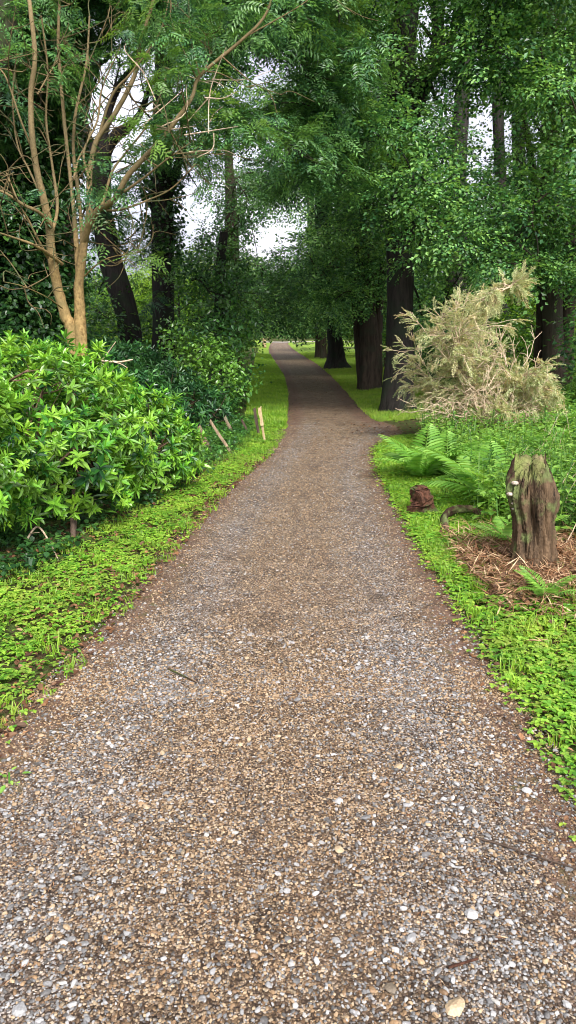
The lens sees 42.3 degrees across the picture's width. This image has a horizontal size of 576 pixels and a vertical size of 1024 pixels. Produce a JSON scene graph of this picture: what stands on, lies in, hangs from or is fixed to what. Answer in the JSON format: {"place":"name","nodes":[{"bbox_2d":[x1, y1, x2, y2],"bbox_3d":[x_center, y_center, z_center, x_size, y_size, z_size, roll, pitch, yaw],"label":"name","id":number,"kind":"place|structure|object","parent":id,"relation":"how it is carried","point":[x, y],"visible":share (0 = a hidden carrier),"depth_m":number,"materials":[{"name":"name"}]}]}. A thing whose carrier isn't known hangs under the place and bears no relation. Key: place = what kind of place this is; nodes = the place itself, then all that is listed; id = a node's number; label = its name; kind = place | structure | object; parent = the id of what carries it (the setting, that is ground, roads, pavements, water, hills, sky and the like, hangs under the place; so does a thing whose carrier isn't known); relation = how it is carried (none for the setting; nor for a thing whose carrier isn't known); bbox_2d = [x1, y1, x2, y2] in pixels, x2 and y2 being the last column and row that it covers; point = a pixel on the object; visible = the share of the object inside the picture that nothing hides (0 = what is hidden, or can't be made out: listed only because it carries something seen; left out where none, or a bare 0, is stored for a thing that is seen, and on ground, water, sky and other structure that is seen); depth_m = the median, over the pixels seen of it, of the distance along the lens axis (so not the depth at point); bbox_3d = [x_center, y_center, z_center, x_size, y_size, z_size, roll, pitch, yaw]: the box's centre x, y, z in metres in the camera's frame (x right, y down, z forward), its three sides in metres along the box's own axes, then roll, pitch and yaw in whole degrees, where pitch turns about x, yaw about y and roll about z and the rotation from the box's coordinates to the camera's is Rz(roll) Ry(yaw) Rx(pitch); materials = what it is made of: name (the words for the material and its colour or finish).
{"place":"outdoors","nodes":[
{"label":"outdoors","id":0,"kind":"place"},
{"bbox_2d":[248,341,272,353],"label":"lawn","id":1,"kind":"structure","parent":0,"point":[265,350],"depth_m":60.12,"materials":[{"name":"green plant"}]},
{"bbox_2d":[243,353,288,425],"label":"lawn grass","id":2,"kind":"structure","parent":0,"point":[270,399],"depth_m":17.68,"materials":[{"name":"green plant"}]},
{"bbox_2d":[0,343,575,1023],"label":"path","id":3,"kind":"structure","parent":0,"point":[290,361],"depth_m":2.63,"materials":[{"name":"gravel"}]},
{"bbox_2d":[0,766,31,793],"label":"seedling","id":4,"kind":"object","parent":3,"relation":"on","point":[3,787],"visible":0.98,"depth_m":2.68,"materials":[{"name":"green plant"}]},
{"bbox_2d":[12,1001,26,1016],"bbox_3d":[-0.647,1.196,1.790,0.033,0.017,0.040,-9,17,-33],"label":"stone","id":5,"kind":"object","parent":3,"relation":"on","point":[19,1009],"visible":1,"depth_m":1.78,"materials":[{"name":"white stone"}]},
{"bbox_2d":[167,668,196,683],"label":"twig","id":6,"kind":"object","parent":3,"relation":"on","point":[181,675],"visible":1,"depth_m":3.50,"materials":[{"name":"brown wood"}]},
{"bbox_2d":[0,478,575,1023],"bbox_3d":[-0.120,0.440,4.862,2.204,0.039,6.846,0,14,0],"label":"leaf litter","id":7,"kind":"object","parent":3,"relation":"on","point":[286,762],"visible":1,"depth_m":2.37,"materials":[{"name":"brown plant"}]},
{"bbox_2d":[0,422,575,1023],"bbox_3d":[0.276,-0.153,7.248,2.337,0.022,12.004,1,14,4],"label":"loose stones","id":8,"kind":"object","parent":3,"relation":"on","point":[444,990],"visible":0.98,"depth_m":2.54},
{"bbox_2d":[268,375,405,461],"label":"leaf litter","id":9,"kind":"object","parent":3,"relation":"on","point":[325,420],"visible":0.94,"depth_m":12.79,"materials":[{"name":"brown plant"}]},
{"bbox_2d":[334,846,343,852],"bbox_3d":[0.161,1.060,2.340,0.029,0.010,0.034,-11,18,-38],"label":"stone","id":10,"kind":"object","parent":3,"relation":"on","point":[339,849],"visible":1,"depth_m":2.33,"materials":[{"name":"beige stone"}]},
{"bbox_2d":[348,417,420,433],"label":"leaf litter","id":11,"kind":"object","parent":3,"relation":"on","point":[381,427],"visible":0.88,"depth_m":12.13,"materials":[{"name":"brown plant"}]},
{"bbox_2d":[384,982,396,993],"bbox_3d":[0.256,1.183,1.847,0.032,0.016,0.033,-5,15,-18],"label":"stone","id":12,"kind":"object","parent":3,"relation":"on","point":[390,987],"visible":1,"depth_m":1.84,"materials":[{"name":"brown stone"}]},
{"bbox_2d":[430,1004,436,1011],"bbox_3d":[0.350,1.196,1.795,0.017,0.012,0.021,12,18,40],"label":"stone","id":13,"kind":"object","parent":3,"relation":"on","point":[433,1008],"visible":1,"depth_m":1.79,"materials":[{"name":"white stone"}]},
{"bbox_2d":[445,996,464,1016],"bbox_3d":[0.403,1.194,1.796,0.061,0.020,0.042,-10,17,-35],"label":"stone","id":14,"kind":"object","parent":3,"relation":"on","point":[454,1007],"visible":1,"depth_m":1.79,"materials":[{"name":"beige stone"}]},
{"bbox_2d":[448,958,478,968],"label":"twig","id":15,"kind":"object","parent":3,"relation":"on","point":[460,963],"visible":1,"depth_m":1.91,"materials":[{"name":"red wood"}]},
{"bbox_2d":[464,908,477,919],"bbox_3d":[0.514,1.125,2.081,0.036,0.020,0.037,-1,14,-4],"label":"stone","id":16,"kind":"object","parent":3,"relation":"on","point":[471,913],"visible":1,"depth_m":2.08,"materials":[{"name":"white stone"}]},
{"bbox_2d":[474,836,575,868],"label":"twig","id":17,"kind":"object","parent":3,"relation":"on","point":[497,843],"visible":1,"depth_m":2.31,"materials":[{"name":"brown wood"}]},
{"bbox_2d":[521,787,531,792],"bbox_3d":[0.847,0.986,2.639,0.039,0.012,0.035,5,15,20],"label":"stone","id":18,"kind":"object","parent":3,"relation":"on","point":[526,790],"visible":1,"depth_m":2.63,"materials":[{"name":"grey stone"}]},
{"bbox_2d":[0,331,575,804],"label":"ground","id":19,"kind":"structure","parent":0,"point":[46,669],"depth_m":4.45,"materials":[{"name":"green plant"}]},
{"bbox_2d":[0,348,64,532],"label":"rhododendron bush","id":20,"kind":"object","parent":19,"relation":"on","point":[34,483],"visible":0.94,"depth_m":5.08,"materials":[{"name":"green plant"}]},
{"bbox_2d":[4,369,37,382],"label":"fallen branch","id":21,"kind":"object","parent":20,"relation":"attached to","point":[18,375],"visible":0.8,"depth_m":5.22,"materials":[{"name":"brown wood"}]},
{"bbox_2d":[26,526,58,560],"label":"fallen branch","id":22,"kind":"object","parent":19,"relation":"on","point":[33,529],"visible":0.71,"depth_m":5.47,"materials":[{"name":"beige wood"}]},
{"bbox_2d":[0,0,126,377],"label":"ivy clad tree","id":23,"kind":"object","parent":19,"relation":"on","point":[18,312],"visible":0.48,"depth_m":10.66,"materials":[{"name":"green plant"}]},
{"bbox_2d":[30,270,112,338],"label":"young tree","id":24,"kind":"object","parent":19,"relation":"on","point":[109,286],"visible":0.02,"depth_m":15.28,"materials":[{"name":"green plant"}]},
{"bbox_2d":[70,482,76,536],"bbox_3d":[-1.679,0.035,5.851,0.049,0.543,0.343,-1,14,-4],"label":"old fence post","id":25,"kind":"object","parent":19,"relation":"on","point":[73,525],"visible":0.27,"depth_m":5.80,"materials":[{"name":"brown wood"}]},
{"bbox_2d":[31,248,116,338],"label":"tree","id":26,"kind":"object","parent":19,"relation":"on","point":[97,268],"depth_m":33.63,"materials":[{"name":"green plant"}]},
{"bbox_2d":[0,328,159,527],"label":"rhododendron bush","id":27,"kind":"object","parent":19,"relation":"on","point":[58,365],"visible":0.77,"depth_m":5.78,"materials":[{"name":"green plant"}]},
{"bbox_2d":[90,342,132,367],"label":"fallen branch","id":28,"kind":"object","parent":27,"relation":"on","point":[118,362],"visible":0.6,"depth_m":8.33,"materials":[{"name":"beige wood"}]},
{"bbox_2d":[0,335,180,444],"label":"rhododendron bush","id":29,"kind":"object","parent":19,"relation":"on","point":[138,372],"visible":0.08,"depth_m":9.43,"materials":[{"name":"green plant"}]},
{"bbox_2d":[45,5,142,315],"bbox_3d":[-3.425,-6.299,11.999,3.091,9.834,3.268,-13,19,-42],"label":"redwood tree","id":30,"kind":"object","parent":19,"relation":"on","point":[94,183],"visible":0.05,"depth_m":12.12,"materials":[{"name":"green plant"}]},
{"bbox_2d":[48,281,148,342],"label":"young tree","id":31,"kind":"object","parent":19,"relation":"on","point":[98,322],"visible":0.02,"depth_m":23.24,"materials":[{"name":"green plant"}]},
{"bbox_2d":[0,466,214,581],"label":"ground ivy","id":32,"kind":"object","parent":19,"relation":"on","point":[29,558],"visible":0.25,"depth_m":5.58,"materials":[{"name":"green plant"}]},
{"bbox_2d":[46,320,184,366],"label":"young tree","id":33,"kind":"object","parent":19,"relation":"on","point":[141,342],"depth_m":15.06,"materials":[{"name":"green plant"}]},
{"bbox_2d":[32,330,200,396],"bbox_3d":[-3.635,-2.238,12.419,4.397,1.663,3.608,0,14,0],"label":"rhododendron bush","id":34,"kind":"object","parent":19,"relation":"on","point":[161,366],"visible":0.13,"depth_m":12.15,"materials":[{"name":"green plant"}]},
{"bbox_2d":[85,276,151,343],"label":"young tree","id":35,"kind":"object","parent":19,"relation":"on","point":[99,314],"visible":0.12,"depth_m":16.69,"materials":[{"name":"green plant"}]},
{"bbox_2d":[29,374,210,492],"bbox_3d":[-1.690,-0.786,7.484,1.878,1.188,2.154,0,14,0],"label":"rhododendron bush","id":36,"kind":"object","parent":19,"relation":"on","point":[181,432],"visible":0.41,"depth_m":7.14,"materials":[{"name":"green plant"}]},
{"bbox_2d":[71,7,177,368],"bbox_3d":[-3.550,-8.023,17.001,4.499,10.669,3.426,0,14,0],"label":"leaning tree","id":37,"kind":"object","parent":19,"relation":"on","point":[126,300],"visible":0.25,"depth_m":17.00,"materials":[{"name":"green plant"}]},
{"bbox_2d":[8,363,250,441],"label":"undergrowth","id":38,"kind":"object","parent":19,"relation":"on","point":[236,408],"visible":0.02,"depth_m":15.42,"materials":[{"name":"green plant"}]},
{"bbox_2d":[86,262,180,345],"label":"tree","id":39,"kind":"object","parent":19,"relation":"on","point":[103,297],"visible":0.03,"depth_m":41.57,"materials":[{"name":"green plant"}]},
{"bbox_2d":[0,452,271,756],"bbox_3d":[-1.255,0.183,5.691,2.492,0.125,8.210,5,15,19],"label":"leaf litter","id":40,"kind":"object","parent":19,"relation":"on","point":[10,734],"visible":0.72,"depth_m":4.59,"materials":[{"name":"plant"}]},
{"bbox_2d":[84,254,188,354],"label":"young tree","id":41,"kind":"object","parent":19,"relation":"on","point":[138,282],"visible":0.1,"depth_m":25.95,"materials":[{"name":"green plant"}]},
{"bbox_2d":[0,423,285,743],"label":"ground cover","id":42,"kind":"object","parent":19,"relation":"on","point":[119,552],"visible":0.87,"depth_m":4.80,"materials":[{"name":"green plant"}]},
{"bbox_2d":[0,423,288,727],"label":"grass tufts","id":43,"kind":"object","parent":19,"relation":"on","point":[11,712],"visible":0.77,"depth_m":5.30,"materials":[{"name":"green plant"}]},
{"bbox_2d":[85,299,208,377],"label":"young tree","id":44,"kind":"object","parent":19,"relation":"on","point":[150,327],"visible":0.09,"depth_m":19.16,"materials":[{"name":"green plant"}]},
{"bbox_2d":[60,365,236,439],"bbox_3d":[-2.161,-1.593,10.988,2.243,1.226,4.215,4,15,16],"label":"rhododendron bush","id":45,"kind":"object","parent":19,"relation":"on","point":[178,385],"visible":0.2,"depth_m":11.48,"materials":[{"name":"green plant"}]},
{"bbox_2d":[136,251,211,349],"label":"tree","id":46,"kind":"object","parent":19,"relation":"on","point":[182,309],"visible":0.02,"depth_m":45.88,"materials":[{"name":"green plant"}]},
{"bbox_2d":[93,413,257,463],"bbox_3d":[-1.392,-1.107,10.801,1.713,0.326,4.864,1,14,4],"label":"ground ivy","id":47,"kind":"object","parent":19,"relation":"on","point":[226,438],"visible":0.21,"depth_m":10.61,"materials":[{"name":"green plant"}]},
{"bbox_2d":[112,264,257,380],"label":"young tree","id":48,"kind":"object","parent":19,"relation":"on","point":[149,297],"visible":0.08,"depth_m":20.26,"materials":[{"name":"green plant"}]},
{"bbox_2d":[110,2,263,372],"bbox_3d":[-1.955,-7.656,14.865,4.059,11.079,5.082,0,14,0],"label":"pine tree","id":49,"kind":"object","parent":19,"relation":"on","point":[162,244],"visible":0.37,"depth_m":15.69,"materials":[{"name":"green plant"}]},
{"bbox_2d":[0,0,376,355],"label":"golden barked tree","id":50,"kind":"object","parent":19,"relation":"on","point":[76,324],"visible":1,"depth_m":7.92,"materials":[{"name":"green plant"}]},
{"bbox_2d":[131,236,270,367],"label":"young tree","id":51,"kind":"object","parent":19,"relation":"on","point":[194,251],"visible":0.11,"depth_m":24.23,"materials":[{"name":"green plant"}]},
{"bbox_2d":[196,425,211,450],"bbox_3d":[-1.054,-0.884,9.730,0.296,0.534,0.068,-9,17,-33],"label":"stake","id":52,"kind":"object","parent":19,"relation":"on","point":[201,430],"visible":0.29,"depth_m":9.66,"materials":[{"name":"brown wood"}]},
{"bbox_2d":[0,0,409,217],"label":"ash tree","id":53,"kind":"object","parent":19,"relation":"on","point":[336,82],"visible":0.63,"depth_m":10.66,"materials":[{"name":"green plant"}]},
{"bbox_2d":[158,414,264,470],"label":"undergrowth","id":54,"kind":"object","parent":19,"relation":"on","point":[243,441],"visible":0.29,"depth_m":10.24,"materials":[{"name":"green plant"}]},
{"bbox_2d":[148,228,280,414],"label":"holly tree","id":55,"kind":"object","parent":19,"relation":"on","point":[216,358],"visible":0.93,"depth_m":14.07,"materials":[{"name":"green plant"}]},
{"bbox_2d":[210,419,231,452],"bbox_3d":[-0.804,-0.883,9.537,0.434,0.601,0.039,5,15,18],"label":"stake","id":56,"kind":"object","parent":19,"relation":"on","point":[219,434],"visible":0.73,"depth_m":9.52,"materials":[{"name":"brown wood"}]},
{"bbox_2d":[224,415,231,428],"bbox_3d":[-0.851,-1.234,11.278,0.245,0.468,0.046,0,14,0],"label":"stake","id":57,"kind":"object","parent":19,"relation":"on","point":[227,422],"visible":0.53,"depth_m":11.23,"materials":[{"name":"brown wood"}]},
{"bbox_2d":[174,126,294,375],"bbox_3d":[-1.561,-6.812,19.647,3.854,7.070,5.290,0,14,0],"label":"leafy tree","id":58,"kind":"object","parent":19,"relation":"on","point":[233,226],"visible":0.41,"depth_m":19.57,"materials":[{"name":"green plant"}]},
{"bbox_2d":[200,250,275,344],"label":"tree","id":59,"kind":"object","parent":19,"relation":"on","point":[241,286],"visible":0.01,"depth_m":58.85,"materials":[{"name":"green plant"}]},
{"bbox_2d":[253,407,259,433],"bbox_3d":[-0.459,-1.290,11.265,0.130,0.599,0.041,-1,14,-3],"label":"stake","id":60,"kind":"object","parent":19,"relation":"on","point":[256,420],"visible":0.69,"depth_m":11.22,"materials":[{"name":"brown wood"}]},
{"bbox_2d":[258,407,265,442],"bbox_3d":[-0.364,-1.189,10.693,0.132,0.671,0.061,0,14,0],"label":"stake","id":61,"kind":"object","parent":19,"relation":"on","point":[261,418],"visible":0.88,"depth_m":10.64,"materials":[{"name":"brown wood"}]},
{"bbox_2d":[253,305,314,338],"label":"tree","id":62,"kind":"object","parent":19,"relation":"on","point":[289,333],"visible":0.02,"depth_m":115.33,"materials":[{"name":"green plant"}]},
{"bbox_2d":[196,65,416,369],"bbox_3d":[0.972,-10.766,25.181,7.628,12.268,8.557,0,14,0],"label":"beech tree","id":63,"kind":"object","parent":19,"relation":"on","point":[336,358],"visible":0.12,"depth_m":25.06,"materials":[{"name":"green plant"}]},
{"bbox_2d":[255,312,430,340],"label":"hedge","id":64,"kind":"object","parent":19,"relation":"on","point":[296,336],"visible":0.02,"depth_m":96.26,"materials":[{"name":"green plant"}]},
{"bbox_2d":[347,282,494,375],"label":"young tree","id":65,"kind":"object","parent":19,"relation":"on","point":[384,337],"visible":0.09,"depth_m":24.52,"materials":[{"name":"green plant"}]},
{"bbox_2d":[406,485,438,514],"bbox_3d":[1.175,-0.082,6.583,0.312,0.328,0.293,0,14,0],"label":"rotten stump","id":66,"kind":"object","parent":19,"relation":"on","point":[422,498],"visible":0.81,"depth_m":6.49,"materials":[{"name":"red wood"}]},
{"bbox_2d":[368,423,487,476],"bbox_3d":[1.432,-0.605,7.878,1.254,0.542,1.077,11,18,38],"label":"fern","id":67,"kind":"object","parent":19,"relation":"on","point":[413,464],"visible":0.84,"depth_m":7.87,"materials":[{"name":"green plant"}]},
{"bbox_2d":[377,430,495,477],"bbox_3d":[1.715,-0.613,8.031,1.146,0.476,1.007,13,19,43],"label":"fern","id":68,"kind":"object","parent":19,"relation":"on","point":[444,469],"visible":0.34,"depth_m":8.00,"materials":[{"name":"green plant"}]},
{"bbox_2d":[310,0,574,412],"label":"beech tree","id":69,"kind":"object","parent":19,"relation":"on","point":[407,108],"visible":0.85,"depth_m":11.95,"materials":[{"name":"green plant"}]},
{"bbox_2d":[382,150,512,353],"bbox_3d":[9.002,-12.473,37.890,10.212,11.318,10.701,7,16,28],"label":"tree","id":70,"kind":"object","parent":19,"relation":"on","point":[421,293],"visible":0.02,"depth_m":36.95,"materials":[{"name":"green plant"}]},
{"bbox_2d":[386,0,540,384],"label":"woodland tree","id":71,"kind":"object","parent":19,"relation":"on","point":[466,123],"visible":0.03,"depth_m":19.77,"materials":[{"name":"green plant"}]},
{"bbox_2d":[440,505,488,531],"bbox_3d":[1.387,0.058,6.151,0.569,0.173,0.292,-10,17,-35],"label":"fallen log","id":72,"kind":"object","parent":19,"relation":"on","point":[451,510],"visible":0.82,"depth_m":6.25,"materials":[{"name":"brown wood"}]},
{"bbox_2d":[367,438,575,828],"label":"leaf litter","id":73,"kind":"object","parent":19,"relation":"on","point":[521,736],"visible":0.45,"depth_m":3.69,"materials":[{"name":"plant"}]},
{"bbox_2d":[368,433,575,841],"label":"ground cover","id":74,"kind":"object","parent":19,"relation":"on","point":[567,673],"visible":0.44,"depth_m":3.98,"materials":[{"name":"green plant"}]},
{"bbox_2d":[434,451,512,479],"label":"fern","id":75,"kind":"object","parent":19,"relation":"on","point":[446,475],"visible":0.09,"depth_m":7.61,"materials":[{"name":"green plant"}]},
{"bbox_2d":[375,434,575,748],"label":"grass tufts","id":76,"kind":"object","parent":19,"relation":"on","point":[475,612],"visible":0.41,"depth_m":4.67,"materials":[{"name":"green plant"}]},
{"bbox_2d":[380,259,574,435],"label":"conifer shrub","id":77,"kind":"object","parent":19,"relation":"on","point":[487,394],"visible":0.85,"depth_m":9.90,"materials":[{"name":"beige plant"}]},
{"bbox_2d":[385,297,573,386],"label":"young tree","id":78,"kind":"object","parent":19,"relation":"on","point":[433,351],"visible":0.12,"depth_m":18.62,"materials":[{"name":"green plant"}]},
{"bbox_2d":[409,439,550,503],"bbox_3d":[1.712,-0.308,6.566,1.266,0.511,1.210,8,16,30],"label":"fern","id":79,"kind":"object","parent":19,"relation":"on","point":[465,473],"visible":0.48,"depth_m":6.65,"materials":[{"name":"green plant"}]},
{"bbox_2d":[429,174,535,353],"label":"tree","id":80,"kind":"object","parent":19,"relation":"on","point":[480,279],"depth_m":33.92,"materials":[{"name":"green plant"}]},
{"bbox_2d":[415,370,575,431],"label":"undergrowth","id":81,"kind":"object","parent":19,"relation":"on","point":[572,400],"visible":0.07,"depth_m":13.73,"materials":[{"name":"green plant"}]},
{"bbox_2d":[416,399,575,539],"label":"undergrowth","id":82,"kind":"object","parent":19,"relation":"on","point":[559,455],"visible":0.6,"depth_m":7.37,"materials":[{"name":"green plant"}]},
{"bbox_2d":[436,1,564,375],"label":"woodland tree","id":83,"kind":"object","parent":19,"relation":"on","point":[499,122],"visible":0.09,"depth_m":20.61,"materials":[{"name":"green plant"}]},
{"bbox_2d":[427,274,575,386],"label":"young tree","id":84,"kind":"object","parent":19,"relation":"on","point":[504,300],"visible":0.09,"depth_m":18.76,"materials":[{"name":"green plant"}]},
{"bbox_2d":[434,510,575,645],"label":"bracken litter","id":85,"kind":"object","parent":19,"relation":"on","point":[553,571],"visible":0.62,"depth_m":4.82,"materials":[{"name":"brown plant"}]},
{"bbox_2d":[439,0,575,391],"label":"beech tree","id":86,"kind":"object","parent":19,"relation":"on","point":[553,259],"visible":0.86,"depth_m":12.22,"materials":[{"name":"green plant"}]},
{"bbox_2d":[478,428,547,456],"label":"fern","id":87,"kind":"object","parent":19,"relation":"on","point":[537,436],"visible":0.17,"depth_m":8.19,"materials":[{"name":"green plant"}]},
{"bbox_2d":[454,412,575,546],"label":"dry stalks","id":88,"kind":"object","parent":19,"relation":"on","point":[562,468],"visible":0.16,"depth_m":7.35,"materials":[{"name":"beige plant"}]},
{"bbox_2d":[468,514,569,542],"bbox_3d":[1.691,0.107,5.436,0.614,0.294,0.635,-12,18,-39],"label":"fern","id":89,"kind":"object","parent":19,"relation":"on","point":[506,529],"visible":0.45,"depth_m":5.45,"materials":[{"name":"green plant"}]},
{"bbox_2d":[471,29,567,372],"bbox_3d":[7.936,-11.314,23.684,4.280,14.088,6.378,11,18,37],"label":"woodland tree","id":90,"kind":"object","parent":19,"relation":"on","point":[521,147],"visible":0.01,"depth_m":22.03,"materials":[{"name":"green plant"}]},
{"bbox_2d":[482,289,575,377],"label":"young tree","id":91,"kind":"object","parent":19,"relation":"on","point":[522,331],"visible":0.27,"depth_m":16.62,"materials":[{"name":"green plant"}]},
{"bbox_2d":[505,453,561,570],"bbox_3d":[1.658,0.050,4.901,0.455,0.907,0.444,6,15,24],"label":"tree stump","id":92,"kind":"object","parent":19,"relation":"on","point":[533,496],"visible":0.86,"depth_m":4.82,"materials":[{"name":"brown wood"}]},
{"bbox_2d":[508,1,575,325],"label":"woodland tree","id":93,"kind":"object","parent":19,"relation":"on","point":[538,107],"visible":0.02,"depth_m":19.47,"materials":[{"name":"green plant"}]},
{"bbox_2d":[513,565,575,600],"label":"fern","id":94,"kind":"object","parent":19,"relation":"on","point":[539,590],"visible":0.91,"depth_m":4.37,"materials":[{"name":"green plant"}]},
{"bbox_2d":[519,412,575,432],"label":"fern","id":95,"kind":"object","parent":19,"relation":"on","point":[561,420],"visible":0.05,"depth_m":9.96,"materials":[{"name":"green plant"}]},
{"bbox_2d":[523,426,575,454],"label":"fern","id":96,"kind":"object","parent":19,"relation":"on","point":[557,429],"visible":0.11,"depth_m":8.90,"materials":[{"name":"green plant"}]},
{"bbox_2d":[535,289,575,395],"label":"young tree","id":97,"kind":"object","parent":19,"relation":"on","point":[571,346],"visible":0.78,"depth_m":13.85,"materials":[{"name":"green plant"}]},
{"bbox_2d":[548,410,575,429],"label":"fern","id":98,"kind":"object","parent":19,"relation":"on","point":[558,419],"visible":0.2,"depth_m":10.02,"materials":[{"name":"green plant"}]},
{"bbox_2d":[70,1,568,294],"label":"sky","id":99,"kind":"structure","parent":0,"point":[269,239],"materials":[{"name":"white"}]},
{"bbox_2d":[288,340,415,420],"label":"lawn","id":100,"kind":"structure","parent":0,"point":[303,347],"depth_m":57.37,"materials":[{"name":"green plant"}]},
{"bbox_2d":[234,151,386,358],"bbox_3d":[1.505,-14.275,37.837,9.708,12.885,11.222,0,14,0],"label":"beech tree","id":101,"kind":"object","parent":100,"relation":"on","point":[320,350],"visible":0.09,"depth_m":37.01,"materials":[{"name":"green plant"}]},
{"bbox_2d":[261,0,459,390],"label":"beech tree","id":102,"kind":"object","parent":100,"relation":"on","point":[367,317],"visible":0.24,"depth_m":18.42,"materials":[{"name":"green plant"}]},
{"bbox_2d":[317,295,435,367],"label":"young tree","id":103,"kind":"object","parent":100,"relation":"on","point":[350,338],"visible":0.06,"depth_m":29.44,"materials":[{"name":"green plant"}]},
{"bbox_2d":[299,351,438,421],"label":"lawn grass","id":104,"kind":"structure","parent":0,"point":[341,376],"depth_m":18.09,"materials":[{"name":"green plant"}]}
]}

